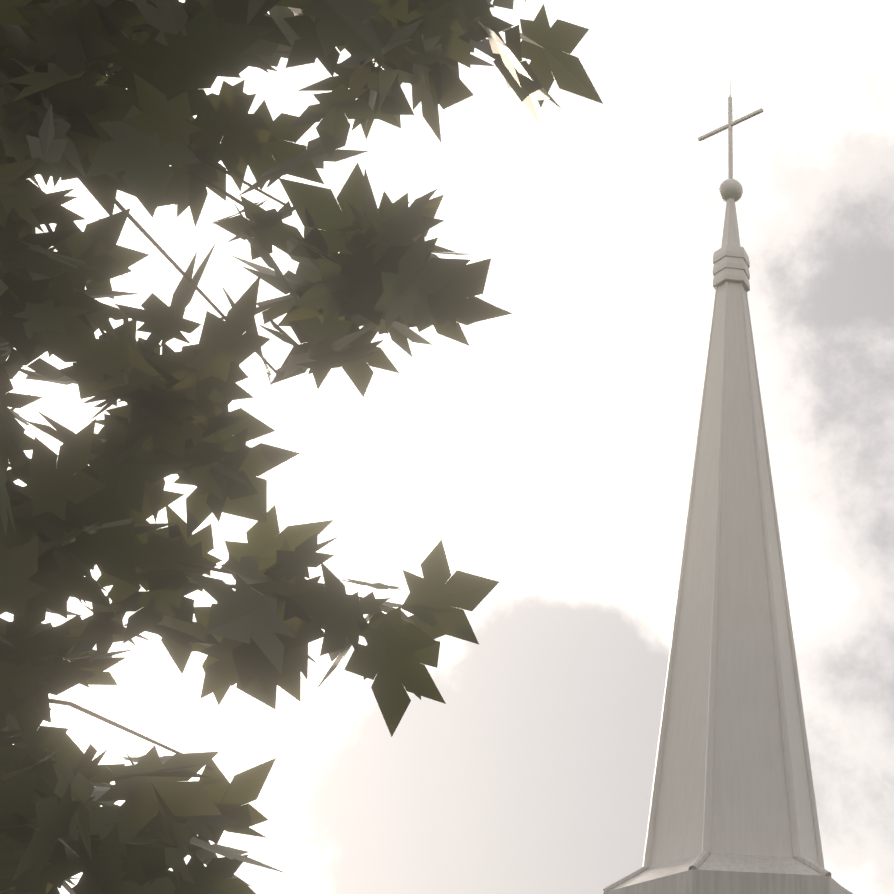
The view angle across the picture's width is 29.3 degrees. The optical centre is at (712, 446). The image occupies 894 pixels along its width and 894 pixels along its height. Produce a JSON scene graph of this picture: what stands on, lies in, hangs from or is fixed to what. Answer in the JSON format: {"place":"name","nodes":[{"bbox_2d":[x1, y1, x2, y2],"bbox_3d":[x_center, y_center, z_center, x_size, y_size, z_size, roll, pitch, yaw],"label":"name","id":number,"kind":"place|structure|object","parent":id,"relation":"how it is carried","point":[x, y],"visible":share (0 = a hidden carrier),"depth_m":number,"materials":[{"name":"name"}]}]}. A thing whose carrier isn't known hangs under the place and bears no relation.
{"place":"outdoors","nodes":[
{"label":"outdoors","id":0,"kind":"place"},
{"bbox_2d":[0,0,602,893],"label":"leaves","id":1,"kind":"object","parent":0,"point":[130,124],"visible":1,"depth_m":2.16,"materials":[{"name":"green plant"}]},
{"bbox_2d":[0,0,893,893],"label":"sky","id":2,"kind":"structure","parent":0,"point":[549,455],"materials":[{"name":"white"}]},
{"bbox_2d":[603,850,852,893],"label":"spire base","id":3,"kind":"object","parent":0,"point":[705,872],"depth_m":19.05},
{"bbox_2d":[643,281,824,868],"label":"spire","id":4,"kind":"structure","parent":3,"relation":"on","point":[733,773],"depth_m":20.98,"materials":[{"name":"grey metal"}]},
{"bbox_2d":[713,198,749,291],"bbox_3d":[0.271,-2.993,24.473,0.539,1.586,0.527,0,-27,1],"label":"spire cap","id":5,"kind":"object","parent":4,"relation":"on","point":[731,262],"visible":0.79,"depth_m":24.14,"materials":[{"name":"grey metal"}]},
{"bbox_2d":[719,179,742,201],"bbox_3d":[0.271,-3.822,24.895,0.362,0.362,0.362,0,-27,1],"label":"ball finial","id":6,"kind":"object","parent":5,"relation":"on","point":[731,188],"visible":0.83,"depth_m":24.76,"materials":[{"name":"grey metal"}]},
{"bbox_2d":[698,80,763,178],"bbox_3d":[0.271,-4.820,25.403,1.207,2.013,0.049,-19,-32,32],"label":"cross","id":7,"kind":"object","parent":6,"relation":"on","point":[730,124],"visible":0.94,"depth_m":25.36,"materials":[{"name":"grey metal"}]}
]}

